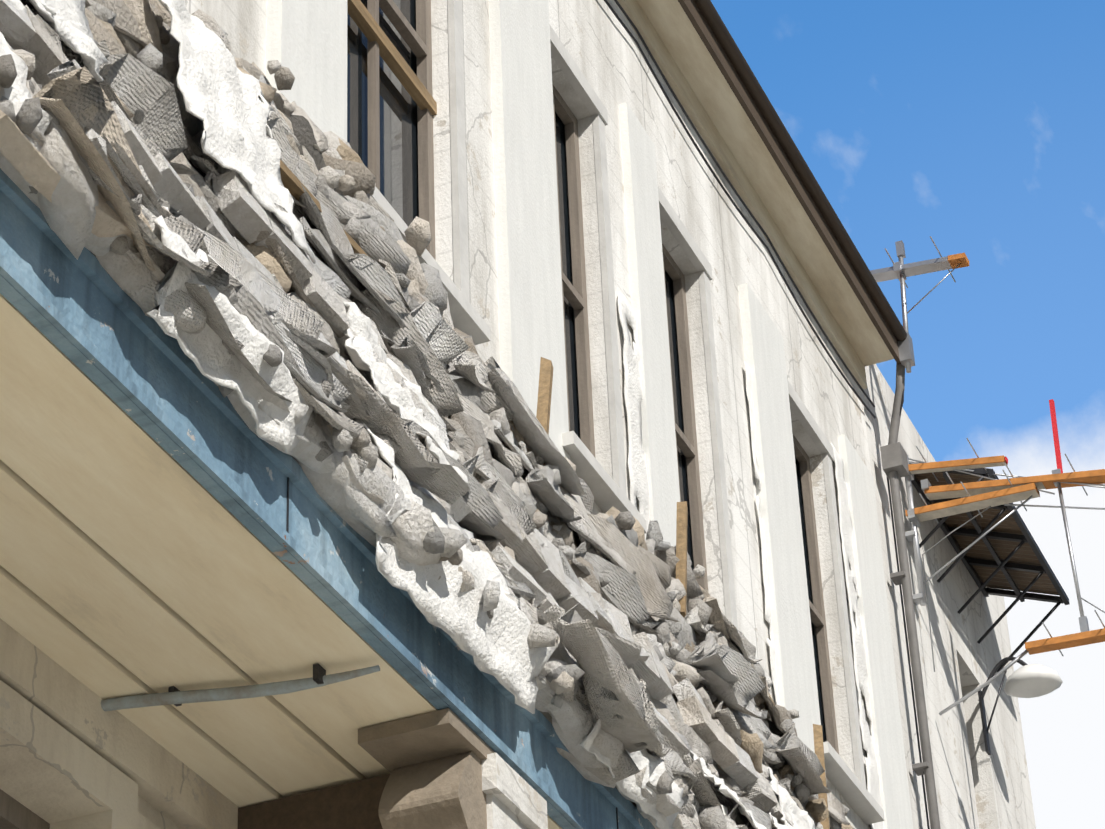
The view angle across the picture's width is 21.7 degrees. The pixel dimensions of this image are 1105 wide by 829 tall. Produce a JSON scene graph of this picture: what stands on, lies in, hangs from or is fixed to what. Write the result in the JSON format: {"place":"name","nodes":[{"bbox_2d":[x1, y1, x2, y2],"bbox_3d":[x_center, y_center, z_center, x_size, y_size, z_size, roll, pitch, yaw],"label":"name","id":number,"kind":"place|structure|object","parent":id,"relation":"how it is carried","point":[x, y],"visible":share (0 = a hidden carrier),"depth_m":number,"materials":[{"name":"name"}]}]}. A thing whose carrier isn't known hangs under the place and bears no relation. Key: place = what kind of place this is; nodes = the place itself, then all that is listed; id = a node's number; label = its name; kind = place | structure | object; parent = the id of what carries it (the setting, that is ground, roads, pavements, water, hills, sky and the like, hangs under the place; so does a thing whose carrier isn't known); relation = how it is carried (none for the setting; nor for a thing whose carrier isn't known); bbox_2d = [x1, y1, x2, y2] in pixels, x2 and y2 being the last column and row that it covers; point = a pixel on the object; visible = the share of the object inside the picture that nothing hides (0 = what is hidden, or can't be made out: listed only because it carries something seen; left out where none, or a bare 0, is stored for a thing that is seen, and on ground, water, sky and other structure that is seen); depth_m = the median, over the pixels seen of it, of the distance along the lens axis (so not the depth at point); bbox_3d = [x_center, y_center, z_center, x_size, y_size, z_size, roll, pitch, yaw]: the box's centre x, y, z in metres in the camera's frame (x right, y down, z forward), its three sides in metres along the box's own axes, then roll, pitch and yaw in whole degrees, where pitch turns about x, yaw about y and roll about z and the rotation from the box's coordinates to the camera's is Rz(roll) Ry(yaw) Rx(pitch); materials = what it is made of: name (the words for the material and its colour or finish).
{"place":"outdoors","nodes":[
{"label":"outdoors","id":0,"kind":"place"},
{"bbox_2d":[32,77,798,807],"bbox_3d":[-0.170,0.292,10.954,1.072,2.812,15.400,-15,-35,18],"label":"rubble","id":1,"kind":"object","parent":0,"point":[302,131],"depth_m":10.85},
{"bbox_2d":[481,753,547,828],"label":"canopy pier","id":2,"kind":"structure","parent":0,"point":[515,799],"depth_m":9.01,"materials":[{"name":"white stone"}]},
{"bbox_2d":[711,0,1104,828],"label":"sky","id":3,"kind":"structure","parent":0,"point":[974,127],"materials":[{"name":"blue"}]},
{"label":"ground","id":4,"kind":"structure","parent":0,"visible":0},
{"bbox_2d":[0,618,238,828],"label":"wall","id":5,"kind":"structure","parent":4,"relation":"on","point":[73,755],"depth_m":8.48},
{"bbox_2d":[0,293,561,828],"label":"canopy soffit boards","id":6,"kind":"object","parent":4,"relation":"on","point":[136,557],"depth_m":8.16,"materials":[{"name":"beige wood"}]},
{"bbox_2d":[101,665,379,710],"bbox_3d":[-0.989,0.829,8.548,0.981,0.080,0.088,-8,-33,9],"label":"pipe","id":7,"kind":"object","parent":6,"relation":"attached to","point":[202,695],"visible":0.71,"depth_m":8.54,"materials":[{"name":"grey metal"}]},
{"bbox_2d":[0,168,654,828],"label":"fascia beam","id":8,"kind":"structure","parent":6,"relation":"attached to","point":[106,334],"depth_m":7.89,"materials":[{"name":"blue paint"}]},
{"bbox_2d":[168,477,618,828],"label":"pipe clips and fascia joints","id":9,"kind":"object","parent":6,"relation":"on","point":[319,671],"visible":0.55,"depth_m":8.50,"materials":[{"name":"metal"}]},
{"bbox_2d":[0,0,849,828],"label":"debris slabs and bricks","id":10,"kind":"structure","parent":6,"relation":"on","point":[304,324],"depth_m":9.87,"materials":[{"name":"grey concrete"}]},
{"bbox_2d":[0,0,852,828],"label":"debris stucco lumps","id":11,"kind":"object","parent":6,"relation":"on","point":[68,210],"visible":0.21,"depth_m":9.38,"materials":[{"name":"grey concrete"}]},
{"bbox_2d":[358,708,494,828],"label":"corbel","id":12,"kind":"object","parent":6,"relation":"attached to","point":[430,762],"visible":0.94,"depth_m":8.83,"materials":[{"name":"stone"}]},
{"bbox_2d":[0,8,854,828],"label":"rubble stones","id":13,"kind":"object","parent":6,"relation":"on","point":[446,544],"visible":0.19,"depth_m":9.52,"materials":[{"name":"grey stone"}]},
{"bbox_2d":[237,773,390,828],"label":"dark pier cross wall","id":14,"kind":"structure","parent":4,"relation":"on","point":[353,805],"depth_m":9.12,"materials":[{"name":"brown stone"}]},
{"bbox_2d":[184,0,871,828],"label":"building wall","id":15,"kind":"structure","parent":4,"relation":"on","point":[594,36],"depth_m":16.01,"materials":[{"name":"white paint"}]},
{"bbox_2d":[347,0,436,115],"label":"plank","id":16,"kind":"object","parent":15,"relation":"attached to","point":[389,53],"visible":0.89,"depth_m":12.82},
{"bbox_2d":[0,0,838,828],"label":"window frames","id":17,"kind":"structure","parent":15,"relation":"attached to","point":[14,814],"depth_m":14.73,"materials":[{"name":"brown wood"}]},
{"bbox_2d":[0,0,883,828],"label":"torn skim coat sheets","id":18,"kind":"object","parent":15,"relation":"attached to","point":[228,104],"visible":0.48,"depth_m":9.26,"materials":[{"name":"paint"}]},
{"bbox_2d":[280,159,828,828],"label":"wooden stakes","id":19,"kind":"object","parent":15,"relation":"attached to","point":[292,181],"visible":0.46,"depth_m":12.74,"materials":[{"name":"brown wood"}]},
{"bbox_2d":[347,0,826,741],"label":"window glass","id":20,"kind":"object","parent":15,"relation":"attached to","point":[399,154],"depth_m":13.03,"materials":[{"name":"black glass"}]},
{"bbox_2d":[265,0,912,828],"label":"pilasters","id":21,"kind":"object","parent":15,"relation":"attached to","point":[307,42],"visible":0.6,"depth_m":14.85,"materials":[{"name":"white paint"}]},
{"bbox_2d":[371,0,884,824],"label":"window surrounds","id":22,"kind":"object","parent":15,"relation":"attached to","point":[607,490],"visible":0.52,"depth_m":14.98,"materials":[{"name":"white paint"}]},
{"bbox_2d":[617,0,893,388],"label":"eave soffit","id":23,"kind":"structure","parent":15,"relation":"attached to","point":[704,94],"depth_m":17.93,"materials":[{"name":"beige paint"}]},
{"bbox_2d":[678,0,906,363],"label":"roof gutter","id":24,"kind":"object","parent":23,"relation":"attached to","point":[709,26],"visible":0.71,"depth_m":18.07,"materials":[{"name":"brown metal"}]},
{"bbox_2d":[604,0,929,828],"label":"eave cables","id":25,"kind":"object","parent":15,"relation":"attached to","point":[790,292],"visible":0.94,"depth_m":18.21,"materials":[{"name":"metal"}]},
{"bbox_2d":[862,364,1035,828],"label":"building wall","id":26,"kind":"structure","parent":4,"relation":"on","point":[977,786],"depth_m":20.49,"materials":[{"name":"white paint"}]},
{"bbox_2d":[880,363,940,828],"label":"drainpipe","id":27,"kind":"object","parent":26,"relation":"attached to","point":[894,460],"visible":0.92,"depth_m":19.09,"materials":[{"name":"grey metal"}]},
{"bbox_2d":[870,236,1104,715],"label":"aerial masts and rods","id":28,"kind":"object","parent":26,"relation":"attached to","point":[900,270],"visible":0.69,"depth_m":19.86,"materials":[{"name":"grey metal"}]},
{"bbox_2d":[907,461,1044,521],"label":"wooden planks","id":29,"kind":"object","parent":28,"relation":"attached to","point":[974,506],"visible":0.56,"depth_m":19.96,"materials":[{"name":"brown wood"}]},
{"bbox_2d":[905,252,1104,654],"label":"wooden beams","id":30,"kind":"structure","parent":28,"relation":"attached to","point":[1075,639],"depth_m":19.77,"materials":[{"name":"orange wood"}]},
{"bbox_2d":[1004,399,1062,472],"bbox_3d":[3.226,0.221,19.986,0.595,0.621,0.082,-15,-35,18],"label":"red aerial whip","id":31,"kind":"object","parent":28,"relation":"attached to","point":[1055,433],"visible":0.57,"depth_m":19.92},
{"bbox_2d":[909,461,1069,671],"bbox_3d":[3.217,1.073,21.037,0.632,0.727,2.090,-15,-35,18],"label":"awning frame","id":32,"kind":"object","parent":26,"relation":"attached to","point":[1005,565],"visible":0.77,"depth_m":21.28,"materials":[{"name":"metal"}]},
{"bbox_2d":[914,468,1058,594],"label":"awning corrugated sheets","id":33,"kind":"object","parent":32,"relation":"on","point":[1025,554],"visible":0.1,"depth_m":21.42,"materials":[{"name":"brown metal"}]},
{"bbox_2d":[978,656,1027,754],"bbox_3d":[3.288,2.082,20.788,0.427,0.722,0.070,-15,-35,18],"label":"lamp bracket","id":34,"kind":"object","parent":26,"relation":"attached to","point":[981,694],"visible":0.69,"depth_m":20.85,"materials":[{"name":"black metal"}]},
{"bbox_2d":[1003,664,1062,697],"bbox_3d":[3.467,1.908,20.805,0.421,0.200,0.360,-15,-35,18],"label":"lamp head","id":35,"kind":"object","parent":34,"relation":"attached to","point":[1032,680],"visible":1,"depth_m":20.70}
]}

